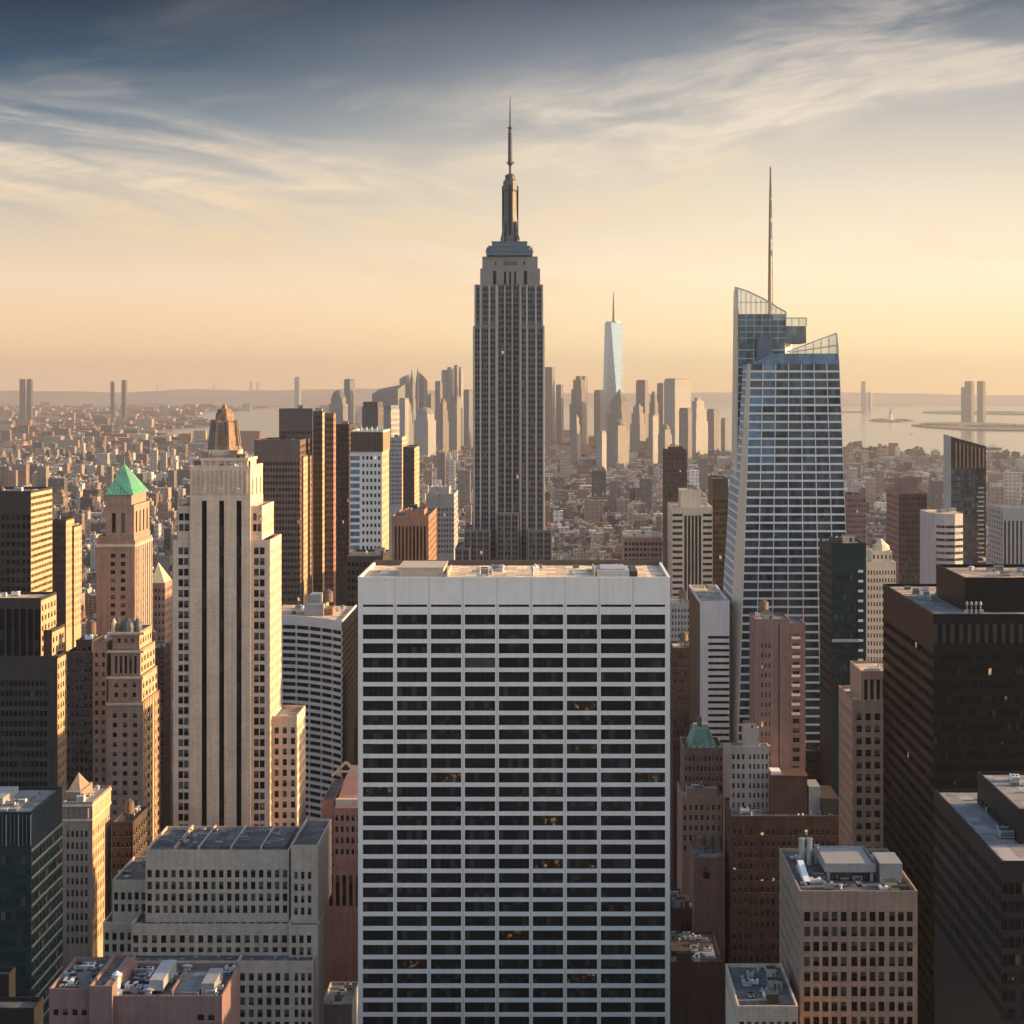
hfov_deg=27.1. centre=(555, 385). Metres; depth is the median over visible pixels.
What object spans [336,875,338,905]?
window
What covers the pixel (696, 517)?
window
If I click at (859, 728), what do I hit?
window
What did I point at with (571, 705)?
window
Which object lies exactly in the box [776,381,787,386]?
window
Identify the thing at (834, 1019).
window
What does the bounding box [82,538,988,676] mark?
crowded low city
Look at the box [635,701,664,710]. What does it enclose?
window
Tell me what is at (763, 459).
window
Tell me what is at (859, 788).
window
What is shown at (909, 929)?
window
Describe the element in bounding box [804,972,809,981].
window
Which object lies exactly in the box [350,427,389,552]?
apartment tower
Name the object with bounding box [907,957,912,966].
window
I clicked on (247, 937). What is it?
window
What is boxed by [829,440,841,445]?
window
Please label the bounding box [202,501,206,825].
window
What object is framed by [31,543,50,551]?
window
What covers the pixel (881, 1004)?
window
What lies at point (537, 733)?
window
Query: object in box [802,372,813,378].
window
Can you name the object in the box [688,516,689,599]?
window
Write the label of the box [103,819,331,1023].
stepped office block
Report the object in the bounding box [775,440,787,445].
window
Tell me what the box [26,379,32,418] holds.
tower
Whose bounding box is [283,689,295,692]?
window
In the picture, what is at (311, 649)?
window
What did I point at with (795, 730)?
window
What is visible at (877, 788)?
window
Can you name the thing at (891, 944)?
window
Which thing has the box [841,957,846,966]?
window
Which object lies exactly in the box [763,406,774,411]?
window
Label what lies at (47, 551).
window
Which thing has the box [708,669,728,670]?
window
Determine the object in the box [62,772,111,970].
office building
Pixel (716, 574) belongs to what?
window
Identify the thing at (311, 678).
window
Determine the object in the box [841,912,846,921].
window
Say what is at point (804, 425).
window
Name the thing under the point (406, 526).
window
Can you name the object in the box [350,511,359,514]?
window
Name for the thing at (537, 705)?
window
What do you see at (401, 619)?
window
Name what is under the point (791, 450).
window
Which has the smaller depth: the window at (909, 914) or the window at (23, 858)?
the window at (909, 914)
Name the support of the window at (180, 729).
in the limestone skyscraper at (239, 744)
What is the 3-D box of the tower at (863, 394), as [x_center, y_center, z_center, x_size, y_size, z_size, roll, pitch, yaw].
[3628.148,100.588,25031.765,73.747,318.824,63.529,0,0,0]
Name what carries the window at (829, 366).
in the glass skyscraper at (786, 505)
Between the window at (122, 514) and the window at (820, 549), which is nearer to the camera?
the window at (820, 549)
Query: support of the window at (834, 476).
in the glass skyscraper at (786, 505)
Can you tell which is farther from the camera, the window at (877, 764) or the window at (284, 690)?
the window at (284, 690)
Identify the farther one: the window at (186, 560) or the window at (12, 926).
the window at (186, 560)
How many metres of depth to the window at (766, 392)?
850.28 m
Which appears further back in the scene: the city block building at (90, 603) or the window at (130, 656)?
the city block building at (90, 603)
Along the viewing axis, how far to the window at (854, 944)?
560.49 m
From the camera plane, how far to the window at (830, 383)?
850.28 m
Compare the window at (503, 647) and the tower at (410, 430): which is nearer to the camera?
the window at (503, 647)
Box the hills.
[0,389,1023,404]
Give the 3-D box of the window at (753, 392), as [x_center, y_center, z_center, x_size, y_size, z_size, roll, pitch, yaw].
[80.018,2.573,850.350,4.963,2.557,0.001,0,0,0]
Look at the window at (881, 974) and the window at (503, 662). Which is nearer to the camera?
the window at (881, 974)
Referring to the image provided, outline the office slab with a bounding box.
[358,560,669,1023]
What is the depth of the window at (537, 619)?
640.42 m
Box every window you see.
[0,609,4,655]
[1,600,65,786]
[1,856,4,864]
[1,870,4,877]
[1,884,4,891]
[1,898,4,905]
[1,912,4,919]
[1,925,4,933]
[1,939,4,946]
[1,953,4,960]
[6,856,9,864]
[6,870,9,878]
[6,884,9,891]
[6,898,9,905]
[6,912,9,919]
[6,925,9,933]
[6,939,9,947]
[6,953,9,960]
[7,609,11,655]
[11,856,14,864]
[11,870,14,878]
[11,884,14,891]
[11,898,14,905]
[11,912,14,919]
[11,925,14,933]
[11,939,14,947]
[11,953,14,960]
[14,609,18,655]
[16,856,20,864]
[16,870,20,878]
[16,884,20,891]
[16,898,20,905]
[16,912,20,919]
[16,925,20,933]
[16,939,20,947]
[16,953,20,960]
[16,967,20,974]
[16,981,20,988]
[21,609,25,655]
[21,856,25,864]
[21,870,25,878]
[21,884,25,891]
[21,898,25,905]
[21,912,25,919]
[21,925,25,933]
[21,939,25,947]
[21,953,25,960]
[21,967,25,974]
[21,981,25,988]
[28,609,32,655]
[31,493,50,499]
[31,499,50,505]
[31,505,50,512]
[31,512,50,518]
[31,518,50,525]
[31,524,50,531]
[31,530,50,538]
[31,537,50,544]
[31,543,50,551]
[31,549,50,557]
[31,555,50,564]
[31,562,50,570]
[31,568,50,577]
[31,574,50,583]
[31,580,50,590]
[31,830,60,1013]
[35,609,39,655]
[54,531,72,626]
[63,1009,67,1015]
[67,713,90,788]
[72,1009,76,1015]
[82,1009,86,1015]
[105,870,311,1023]
[112,513,115,532]
[115,656,116,673]
[120,656,121,673]
[121,513,124,532]
[125,656,126,673]
[130,656,131,673]
[134,656,136,673]
[140,633,158,844]
[178,547,182,554]
[178,579,182,586]
[178,611,182,618]
[178,728,182,735]
[179,513,183,520]
[179,513,294,825]
[179,524,183,530]
[180,935,184,942]
[184,513,188,520]
[184,547,188,554]
[184,558,188,564]
[184,569,188,575]
[184,579,188,586]
[184,590,188,596]
[184,601,188,607]
[184,611,188,618]
[184,622,188,628]
[184,633,188,639]
[184,643,188,649]
[184,654,188,660]
[184,665,188,671]
[184,675,188,681]
[184,686,188,692]
[184,697,188,703]
[184,707,188,713]
[184,718,188,724]
[184,728,188,735]
[184,739,188,745]
[189,935,193,942]
[198,935,202,942]
[198,1015,203,1020]
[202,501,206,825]
[208,935,212,942]
[208,1015,214,1020]
[217,935,221,942]
[219,501,223,825]
[226,935,230,942]
[235,935,239,942]
[237,501,241,825]
[245,935,249,942]
[254,547,258,554]
[254,558,258,564]
[254,569,258,575]
[254,579,258,586]
[254,590,258,596]
[254,601,258,607]
[254,611,258,618]
[254,622,258,628]
[254,633,258,639]
[254,643,258,649]
[254,654,258,660]
[254,665,258,671]
[254,675,258,681]
[254,686,258,692]
[254,697,258,703]
[254,707,258,713]
[254,718,258,724]
[254,728,258,735]
[254,739,258,745]
[254,750,258,756]
[254,760,258,767]
[254,771,258,777]
[254,782,258,788]
[254,792,258,799]
[254,803,258,809]
[254,814,258,820]
[254,935,258,942]
[256,445,300,604]
[260,547,264,554]
[260,558,264,564]
[260,569,264,575]
[260,579,264,586]
[260,590,264,596]
[260,601,264,607]
[260,611,264,618]
[260,622,264,628]
[260,633,264,639]
[260,643,264,649]
[260,654,264,660]
[260,665,264,671]
[260,675,264,681]
[260,686,264,692]
[260,697,264,703]
[260,707,264,713]
[260,718,264,724]
[260,728,264,735]
[260,739,264,745]
[260,750,264,756]
[260,760,264,767]
[260,771,264,777]
[260,782,264,788]
[260,792,264,799]
[260,803,264,809]
[260,814,264,820]
[263,935,267,942]
[273,935,277,942]
[282,935,286,942]
[283,625,295,628]
[283,632,295,635]
[283,639,295,642]
[283,646,295,649]
[283,653,295,656]
[283,660,295,664]
[283,667,295,671]
[283,674,295,678]
[283,682,295,685]
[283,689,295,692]
[283,696,295,699]
[297,625,308,629]
[297,632,308,636]
[297,640,308,643]
[297,647,308,650]
[297,654,308,658]
[297,661,308,665]
[297,668,308,672]
[297,675,308,679]
[297,682,308,686]
[297,689,308,693]
[297,697,308,700]
[310,626,320,630]
[310,628,340,817]
[310,634,320,638]
[310,641,320,645]
[310,648,320,652]
[310,655,320,659]
[310,662,320,666]
[310,669,320,673]
[310,677,320,681]
[310,684,320,688]
[310,691,320,695]
[310,698,320,702]
[310,705,320,709]
[310,712,320,717]
[314,501,321,591]
[325,504,332,605]
[329,875,332,905]
[336,428,350,566]
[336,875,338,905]
[343,875,345,905]
[349,875,352,905]
[350,456,359,459]
[350,463,359,466]
[350,470,359,473]
[350,477,359,480]
[350,484,359,487]
[350,490,359,494]
[350,497,359,501]
[350,504,359,507]
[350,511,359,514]
[350,518,359,521]
[350,525,359,528]
[350,532,359,535]
[350,539,359,542]
[350,546,359,549]
[356,875,357,905]
[363,605,664,1023]
[363,615,392,624]
[363,629,392,638]
[363,643,392,652]
[363,658,392,667]
[363,672,392,681]
[363,686,392,695]
[363,701,392,710]
[363,715,392,724]
[363,729,392,738]
[390,462,400,503]
[395,526,396,559]
[397,615,426,624]
[397,629,426,638]
[397,643,426,652]
[397,658,426,667]
[397,672,426,681]
[397,686,426,695]
[397,701,426,710]
[397,715,426,724]
[397,729,426,738]
[397,744,426,753]
[398,526,399,559]
[402,526,403,559]
[405,479,413,503]
[406,526,407,559]
[409,526,410,559]
[413,526,414,559]
[417,526,418,559]
[420,526,421,559]
[424,526,425,559]
[431,615,460,624]
[431,629,460,638]
[431,643,460,652]
[431,658,460,667]
[431,672,460,681]
[431,686,460,695]
[431,701,460,710]
[431,715,460,724]
[431,729,460,738]
[431,744,460,753]
[431,758,460,767]
[438,529,452,552]
[457,262,541,559]
[465,615,494,624]
[465,629,494,638]
[465,643,494,652]
[465,658,494,667]
[465,672,494,681]
[465,686,494,695]
[465,701,494,710]
[465,715,494,724]
[465,729,494,738]
[465,744,494,753]
[465,758,494,767]
[493,271,495,283]
[499,615,528,624]
[499,629,528,638]
[499,643,528,652]
[499,658,528,667]
[499,672,528,681]
[499,686,528,695]
[499,701,528,710]
[499,715,528,724]
[499,729,528,738]
[499,744,528,753]
[499,758,528,767]
[499,773,528,781]
[524,271,526,283]
[533,615,562,624]
[533,629,562,638]
[533,643,562,652]
[533,658,562,667]
[533,672,562,681]
[533,686,562,695]
[533,701,562,710]
[533,715,562,724]
[533,729,562,738]
[533,744,562,753]
[533,758,562,767]
[533,773,562,781]
[567,615,596,624]
[567,629,596,638]
[567,643,596,652]
[567,658,596,667]
[567,672,596,681]
[567,686,596,695]
[567,701,596,710]
[567,715,596,724]
[567,729,596,738]
[567,744,596,753]
[567,758,596,767]
[567,773,596,781]
[601,615,630,624]
[601,629,630,638]
[601,643,630,652]
[601,658,630,667]
[601,672,630,681]
[601,686,630,695]
[601,701,630,710]
[601,715,630,724]
[601,729,630,738]
[601,744,630,753]
[601,758,630,767]
[601,773,630,781]
[635,615,664,624]
[635,629,664,638]
[635,643,664,652]
[635,658,664,667]
[635,672,664,681]
[635,686,664,695]
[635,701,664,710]
[635,715,664,724]
[635,729,664,738]
[635,744,664,753]
[635,758,664,767]
[666,474,685,496]
[674,713,688,749]
[681,921,689,931]
[684,516,686,590]
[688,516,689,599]
[691,516,693,584]
[695,516,697,584]
[699,516,700,584]
[703,866,708,878]
[708,636,728,638]
[708,643,728,644]
[708,649,728,651]
[708,656,728,657]
[708,662,728,664]
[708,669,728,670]
[708,675,728,677]
[708,682,728,683]
[708,688,728,690]
[708,695,728,696]
[708,701,728,703]
[708,708,728,709]
[708,714,728,716]
[708,721,728,722]
[708,727,728,729]
[712,734,728,735]
[713,574,723,589]
[733,887,778,960]
[738,342,752,349]
[738,351,752,357]
[738,359,752,366]
[738,368,742,374]
[738,376,741,383]
[739,482,845,747]
[747,465,759,470]
[747,473,759,479]
[747,482,759,487]
[748,431,760,437]
[748,440,760,445]
[748,448,760,453]
[748,457,760,462]
[749,406,761,411]
[749,414,761,420]
[749,423,760,428]
[750,372,762,378]
[750,381,761,386]
[750,389,761,395]
[750,398,761,403]
[751,364,762,369]
[761,457,773,462]
[761,465,773,470]
[761,473,773,479]
[761,482,773,487]
[762,414,774,420]
[762,423,774,428]
[762,431,774,437]
[762,440,773,445]
[762,448,773,453]
[763,364,774,369]
[763,372,774,378]
[763,381,774,386]
[763,389,774,395]
[763,398,774,403]
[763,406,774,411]
[773,342,784,349]
[773,351,784,353]
[775,431,787,437]
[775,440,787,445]
[775,448,787,453]
[775,457,787,462]
[775,465,787,470]
[775,473,787,479]
[776,364,787,369]
[776,372,787,378]
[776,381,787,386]
[776,389,787,395]
[776,398,787,403]
[776,406,787,411]
[776,414,787,420]
[776,423,787,428]
[789,364,800,369]
[789,372,800,378]
[789,381,800,386]
[789,389,800,395]
[789,398,800,403]
[789,406,800,411]
[789,414,800,420]
[789,423,800,428]
[789,431,800,437]
[789,440,801,445]
[789,448,801,453]
[789,457,801,462]
[789,465,801,470]
[789,473,801,479]
[793,719,798,723]
[793,728,798,732]
[793,738,798,742]
[793,747,798,751]
[793,757,798,761]
[802,364,813,369]
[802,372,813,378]
[802,381,813,386]
[802,389,813,395]
[802,398,813,403]
[802,406,813,411]
[802,414,814,420]
[802,423,814,428]
[802,431,814,437]
[802,440,814,445]
[802,448,814,453]
[803,457,814,462]
[803,465,815,470]
[803,473,815,479]
[804,912,809,921]
[804,927,809,936]
[804,942,809,951]
[804,957,809,966]
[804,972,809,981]
[804,987,809,996]
[804,1002,809,1011]
[804,1017,809,1023]
[813,912,818,921]
[813,927,818,936]
[813,942,818,951]
[813,957,818,966]
[813,972,818,981]
[813,987,818,996]
[813,1002,818,1011]
[813,1017,818,1023]
[814,364,825,369]
[815,372,826,378]
[815,381,826,386]
[815,389,826,395]
[815,398,826,403]
[815,406,827,411]
[815,414,827,420]
[816,423,827,428]
[816,431,827,437]
[816,440,828,445]
[816,448,828,453]
[816,457,828,462]
[816,465,828,470]
[817,473,829,479]
[820,549,848,698]
[823,912,827,921]
[823,927,827,936]
[823,942,827,951]
[823,957,827,966]
[823,972,827,981]
[823,987,827,996]
[823,1002,827,1011]
[823,1017,827,1023]
[827,364,838,369]
[827,372,839,378]
[828,381,839,386]
[828,389,839,395]
[828,398,840,403]
[828,406,840,411]
[829,414,840,420]
[829,423,841,428]
[829,431,841,437]
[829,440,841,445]
[830,448,841,453]
[830,457,842,462]
[830,465,842,470]
[830,473,843,479]
[832,912,837,921]
[832,927,837,936]
[832,942,837,951]
[832,957,837,966]
[832,972,837,981]
[832,987,837,996]
[832,1002,837,1011]
[832,1017,836,1023]
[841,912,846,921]
[841,927,846,936]
[841,942,846,951]
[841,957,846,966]
[841,972,846,981]
[841,987,846,996]
[841,1002,846,1011]
[841,1017,846,1023]
[846,499,864,541]
[852,912,856,921]
[852,927,856,936]
[852,942,856,951]
[852,957,856,966]
[852,972,856,981]
[852,987,856,996]
[852,1002,856,1011]
[852,1017,856,1023]
[857,713,861,720]
[857,726,861,732]
[857,738,861,744]
[857,750,861,756]
[857,762,861,768]
[857,774,861,780]
[857,786,861,792]
[857,798,861,805]
[857,811,861,817]
[857,823,861,829]
[857,835,861,841]
[861,912,865,921]
[861,927,865,936]
[861,942,865,951]
[861,957,865,966]
[861,972,865,981]
[861,987,865,996]
[861,1002,865,1011]
[861,1017,865,1023]
[864,679,866,699]
[866,576,882,660]
[866,713,870,720]
[866,726,870,732]
[866,738,870,744]
[866,750,870,756]
[866,762,870,768]
[866,774,870,780]
[866,786,870,792]
[866,798,870,805]
[866,811,870,817]
[866,823,870,829]
[866,835,870,841]
[870,679,873,699]
[870,912,874,921]
[870,927,874,936]
[870,942,874,951]
[870,957,874,966]
[870,972,874,981]
[870,987,874,996]
[870,1002,874,1011]
[870,1017,874,1023]
[875,713,879,720]
[875,726,879,732]
[875,738,879,744]
[875,750,879,756]
[875,762,879,768]
[875,774,879,780]
[875,786,879,792]
[875,798,879,805]
[875,811,879,817]
[875,823,879,829]
[875,835,879,841]
[877,679,879,699]
[879,912,883,921]
[879,927,883,936]
[879,942,883,951]
[879,957,883,966]
[879,972,883,981]
[879,987,883,996]
[879,1002,883,1011]
[879,1017,883,1023]
[884,595,1023,1012]
[888,494,919,583]
[889,912,894,921]
[889,927,894,936]
[889,942,894,951]
[889,957,894,966]
[889,972,894,981]
[889,987,894,996]
[889,1002,894,1011]
[889,1017,894,1023]
[898,912,903,921]
[898,927,903,936]
[898,942,903,951]
[898,957,903,966]
[898,972,903,981]
[898,987,903,996]
[898,1002,903,1011]
[898,1017,903,1023]
[907,912,912,921]
[907,927,912,936]
[907,942,912,951]
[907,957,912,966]
[907,972,912,981]
[907,987,912,996]
[907,1002,912,1011]
[907,1017,912,1023]
[951,469,985,561]
[992,509,994,563]
[1002,883,1006,893]
[1002,901,1006,911]
[1002,919,1006,929]
[1002,937,1006,946]
[1002,955,1006,964]
[1002,973,1006,982]
[1002,991,1006,1000]
[1002,1009,1006,1018]
[1004,521,1005,563]
[1008,521,1009,563]
[1009,883,1013,893]
[1009,901,1013,911]
[1009,919,1013,929]
[1009,937,1013,946]
[1009,955,1013,964]
[1009,973,1013,982]
[1009,991,1013,1000]
[1009,1009,1013,1018]
[1012,521,1013,563]
[1016,521,1017,563]
[1016,883,1020,893]
[1016,901,1020,910]
[1016,919,1020,928]
[1016,937,1020,946]
[1016,955,1020,964]
[1016,973,1020,982]
[1016,991,1020,1000]
[1016,1009,1020,1018]
[1020,521,1021,563]
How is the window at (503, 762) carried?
in the office slab
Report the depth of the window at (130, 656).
793.52 m
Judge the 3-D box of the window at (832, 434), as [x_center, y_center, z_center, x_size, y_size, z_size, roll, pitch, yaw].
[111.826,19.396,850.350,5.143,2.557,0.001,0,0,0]
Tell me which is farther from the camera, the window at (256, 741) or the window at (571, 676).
the window at (256, 741)
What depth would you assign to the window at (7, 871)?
600.29 m
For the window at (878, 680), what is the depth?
702.67 m
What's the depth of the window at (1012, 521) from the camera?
1500.32 m
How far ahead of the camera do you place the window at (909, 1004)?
560.49 m
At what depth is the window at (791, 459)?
850.28 m
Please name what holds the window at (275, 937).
in the stepped office block at (252, 900)
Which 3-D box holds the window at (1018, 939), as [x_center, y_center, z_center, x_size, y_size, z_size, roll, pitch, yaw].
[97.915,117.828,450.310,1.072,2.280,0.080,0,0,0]
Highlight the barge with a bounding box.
[986,444,1001,448]
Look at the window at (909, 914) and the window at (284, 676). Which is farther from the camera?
the window at (284, 676)
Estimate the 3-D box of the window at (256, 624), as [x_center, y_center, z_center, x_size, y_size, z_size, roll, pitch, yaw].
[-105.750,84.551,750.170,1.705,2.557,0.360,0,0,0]
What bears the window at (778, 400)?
in the glass skyscraper at (786, 505)
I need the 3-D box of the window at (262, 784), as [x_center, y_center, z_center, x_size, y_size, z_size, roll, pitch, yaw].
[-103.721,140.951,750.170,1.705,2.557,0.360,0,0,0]
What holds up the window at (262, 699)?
in the limestone skyscraper at (239, 744)
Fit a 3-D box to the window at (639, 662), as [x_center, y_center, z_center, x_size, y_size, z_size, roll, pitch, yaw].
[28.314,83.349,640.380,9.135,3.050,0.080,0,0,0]
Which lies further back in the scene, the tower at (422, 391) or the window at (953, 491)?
the tower at (422, 391)
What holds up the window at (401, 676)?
in the office slab
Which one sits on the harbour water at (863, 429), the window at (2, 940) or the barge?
the barge
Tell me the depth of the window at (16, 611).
780.26 m
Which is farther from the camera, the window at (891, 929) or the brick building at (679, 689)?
the brick building at (679, 689)
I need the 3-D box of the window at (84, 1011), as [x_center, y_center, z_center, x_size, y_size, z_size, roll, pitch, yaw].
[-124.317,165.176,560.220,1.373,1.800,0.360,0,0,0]
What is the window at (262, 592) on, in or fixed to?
in the limestone skyscraper at (239, 744)
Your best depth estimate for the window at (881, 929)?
560.49 m
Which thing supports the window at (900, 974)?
in the brick office building at (847, 934)
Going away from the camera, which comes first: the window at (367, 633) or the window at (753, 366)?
the window at (367, 633)
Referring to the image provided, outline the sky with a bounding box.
[0,0,1023,394]
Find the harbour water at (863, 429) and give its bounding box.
[563,405,1023,455]
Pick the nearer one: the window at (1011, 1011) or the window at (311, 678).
the window at (1011, 1011)
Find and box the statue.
[887,407,893,419]
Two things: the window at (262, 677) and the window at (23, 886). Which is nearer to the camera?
the window at (23, 886)
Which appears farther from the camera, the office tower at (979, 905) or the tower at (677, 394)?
the tower at (677, 394)
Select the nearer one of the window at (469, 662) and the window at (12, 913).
the window at (12, 913)
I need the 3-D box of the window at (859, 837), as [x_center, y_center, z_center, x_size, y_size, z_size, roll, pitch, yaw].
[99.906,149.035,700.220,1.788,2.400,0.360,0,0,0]
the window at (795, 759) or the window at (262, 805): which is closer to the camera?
the window at (262, 805)
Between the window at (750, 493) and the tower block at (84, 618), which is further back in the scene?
the tower block at (84, 618)
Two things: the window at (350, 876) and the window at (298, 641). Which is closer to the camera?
the window at (350, 876)
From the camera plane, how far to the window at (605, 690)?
640.42 m
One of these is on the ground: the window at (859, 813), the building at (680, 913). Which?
the building at (680, 913)
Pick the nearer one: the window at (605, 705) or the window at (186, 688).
the window at (605, 705)
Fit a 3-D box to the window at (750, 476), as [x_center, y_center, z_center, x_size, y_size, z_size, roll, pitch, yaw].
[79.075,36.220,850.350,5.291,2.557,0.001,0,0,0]
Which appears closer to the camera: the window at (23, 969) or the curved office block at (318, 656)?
the window at (23, 969)
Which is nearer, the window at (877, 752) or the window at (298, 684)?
the window at (877, 752)
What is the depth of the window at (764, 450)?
850.28 m
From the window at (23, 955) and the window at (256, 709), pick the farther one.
the window at (256, 709)
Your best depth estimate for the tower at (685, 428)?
7265.26 m
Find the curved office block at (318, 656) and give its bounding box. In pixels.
[281,589,356,818]
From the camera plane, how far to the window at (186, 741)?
750.37 m
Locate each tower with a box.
[0,485,51,591]
[0,591,66,971]
[0,786,62,1023]
[19,379,24,418]
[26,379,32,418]
[52,516,81,650]
[93,618,159,911]
[96,458,152,636]
[110,382,113,418]
[121,380,126,418]
[152,562,171,825]
[254,435,311,605]
[279,405,314,591]
[294,377,300,407]
[313,408,324,591]
[324,413,335,605]
[329,390,347,423]
[336,421,354,605]
[344,379,354,422]
[347,547,389,764]
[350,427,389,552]
[362,401,382,428]
[372,384,404,408]
[383,405,398,436]
[389,435,406,559]
[399,374,408,397]
[399,398,408,444]
[403,445,418,507]
[409,372,415,444]
[409,402,412,444]
[414,407,435,458]
[415,369,418,413]
[419,372,426,408]
[427,394,433,413]
[435,381,441,445]
[437,399,448,456]
[441,370,446,401]
[447,367,452,447]
[450,396,460,453]
[454,365,458,395]
[459,367,462,445]
[463,389,472,447]
[545,367,554,444]
[556,385,562,443]
[569,376,587,445]
[571,415,580,463]
[582,376,586,388]
[594,390,603,442]
[596,430,605,468]
[603,292,623,440]
[607,389,630,449]
[607,419,628,468]
[622,530,661,562]
[630,404,645,451]
[636,380,647,440]
[648,391,658,443]
[651,415,657,463]
[657,383,663,428]
[658,424,671,463]
[663,444,686,572]
[664,379,690,445]
[667,485,712,599]
[679,408,691,457]
[689,584,729,855]
[691,398,707,454]
[707,409,718,451]
[708,476,727,591]
[721,418,727,451]
[749,599,805,769]
[819,534,865,797]
[839,661,882,847]
[845,492,865,541]
[861,381,866,407]
[866,538,895,660]
[868,392,871,407]
[883,564,1023,1023]
[886,476,926,583]
[920,508,962,583]
[934,771,1023,1023]
[943,434,985,563]
[961,387,963,420]
[964,381,973,420]
[977,381,984,420]
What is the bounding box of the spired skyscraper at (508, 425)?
[455,99,551,559]
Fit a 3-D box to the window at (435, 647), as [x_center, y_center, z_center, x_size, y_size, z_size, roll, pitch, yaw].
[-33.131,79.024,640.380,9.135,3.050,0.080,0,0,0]
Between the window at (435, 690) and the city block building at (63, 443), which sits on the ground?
the city block building at (63, 443)
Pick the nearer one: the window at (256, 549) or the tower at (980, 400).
the window at (256, 549)
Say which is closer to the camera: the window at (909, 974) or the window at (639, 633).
the window at (909, 974)
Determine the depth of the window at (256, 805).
750.37 m
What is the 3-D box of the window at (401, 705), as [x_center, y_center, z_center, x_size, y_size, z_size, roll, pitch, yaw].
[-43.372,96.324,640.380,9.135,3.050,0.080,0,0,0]
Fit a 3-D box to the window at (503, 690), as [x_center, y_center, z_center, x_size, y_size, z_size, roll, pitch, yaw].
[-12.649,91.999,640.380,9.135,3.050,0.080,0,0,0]
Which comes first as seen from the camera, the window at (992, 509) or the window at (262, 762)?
the window at (262, 762)
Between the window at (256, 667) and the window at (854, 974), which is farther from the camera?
the window at (256, 667)
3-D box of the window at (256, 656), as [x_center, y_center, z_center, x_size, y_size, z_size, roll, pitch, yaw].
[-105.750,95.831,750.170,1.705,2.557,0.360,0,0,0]
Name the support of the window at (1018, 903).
in the office tower at (979, 905)
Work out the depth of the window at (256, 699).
750.37 m
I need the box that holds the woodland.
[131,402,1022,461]
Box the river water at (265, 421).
[157,406,318,437]
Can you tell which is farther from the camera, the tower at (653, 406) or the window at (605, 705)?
the tower at (653, 406)
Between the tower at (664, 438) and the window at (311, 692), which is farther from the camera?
the tower at (664, 438)
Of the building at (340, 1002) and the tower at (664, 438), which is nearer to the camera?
the building at (340, 1002)
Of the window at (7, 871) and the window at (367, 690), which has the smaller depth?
the window at (7, 871)
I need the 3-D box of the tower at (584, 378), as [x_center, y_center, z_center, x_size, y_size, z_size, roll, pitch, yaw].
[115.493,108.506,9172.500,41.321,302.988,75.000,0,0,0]
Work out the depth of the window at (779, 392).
850.28 m
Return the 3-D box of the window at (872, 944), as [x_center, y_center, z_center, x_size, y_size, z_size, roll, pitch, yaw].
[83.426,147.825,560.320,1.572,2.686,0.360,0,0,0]
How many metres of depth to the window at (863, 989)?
560.49 m
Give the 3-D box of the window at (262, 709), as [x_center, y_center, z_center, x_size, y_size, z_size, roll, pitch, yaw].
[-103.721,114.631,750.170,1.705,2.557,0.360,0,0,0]
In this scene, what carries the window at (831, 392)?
in the glass skyscraper at (786, 505)
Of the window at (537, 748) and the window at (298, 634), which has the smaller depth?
the window at (537, 748)
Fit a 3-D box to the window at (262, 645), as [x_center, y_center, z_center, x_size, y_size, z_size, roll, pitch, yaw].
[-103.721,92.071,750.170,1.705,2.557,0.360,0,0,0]
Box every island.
[841,411,863,412]
[869,419,912,421]
[911,422,1023,430]
[922,411,1023,414]
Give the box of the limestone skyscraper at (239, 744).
[173,404,305,825]
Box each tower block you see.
[82,605,89,620]
[172,595,172,624]
[172,727,172,763]
[172,764,172,825]
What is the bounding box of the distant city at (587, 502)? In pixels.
[0,402,1023,559]
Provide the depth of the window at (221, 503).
749.82 m
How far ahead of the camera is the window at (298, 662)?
900.27 m
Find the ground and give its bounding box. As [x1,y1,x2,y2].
[0,405,1023,535]
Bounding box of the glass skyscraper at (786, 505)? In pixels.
[723,166,845,747]
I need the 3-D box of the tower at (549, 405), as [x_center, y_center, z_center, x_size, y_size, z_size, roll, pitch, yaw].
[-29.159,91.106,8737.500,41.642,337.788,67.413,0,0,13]
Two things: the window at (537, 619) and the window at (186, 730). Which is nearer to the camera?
the window at (537, 619)
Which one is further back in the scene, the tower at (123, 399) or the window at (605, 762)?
the tower at (123, 399)
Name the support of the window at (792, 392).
in the glass skyscraper at (786, 505)
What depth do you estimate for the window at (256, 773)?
750.37 m
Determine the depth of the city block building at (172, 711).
1354.00 m
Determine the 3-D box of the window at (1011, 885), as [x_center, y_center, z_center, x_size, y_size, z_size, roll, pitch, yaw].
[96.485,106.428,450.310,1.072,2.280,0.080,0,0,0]
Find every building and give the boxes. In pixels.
[0,967,43,1023]
[49,954,239,1023]
[58,438,79,448]
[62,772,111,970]
[67,619,101,789]
[85,593,95,616]
[112,798,147,879]
[152,629,170,832]
[172,696,172,726]
[322,761,357,996]
[324,982,357,1023]
[392,504,436,559]
[427,484,457,559]
[670,589,688,640]
[670,631,688,888]
[670,889,691,931]
[670,930,721,1023]
[677,780,721,894]
[680,716,722,852]
[689,835,723,1023]
[724,767,838,1023]
[725,964,797,1023]
[729,720,768,811]
[779,837,917,1023]
[805,736,821,784]
[988,504,1023,563]
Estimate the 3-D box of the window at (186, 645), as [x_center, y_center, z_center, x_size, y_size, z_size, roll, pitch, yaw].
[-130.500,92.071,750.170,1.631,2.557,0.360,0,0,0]
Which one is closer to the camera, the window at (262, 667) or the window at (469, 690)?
the window at (469, 690)

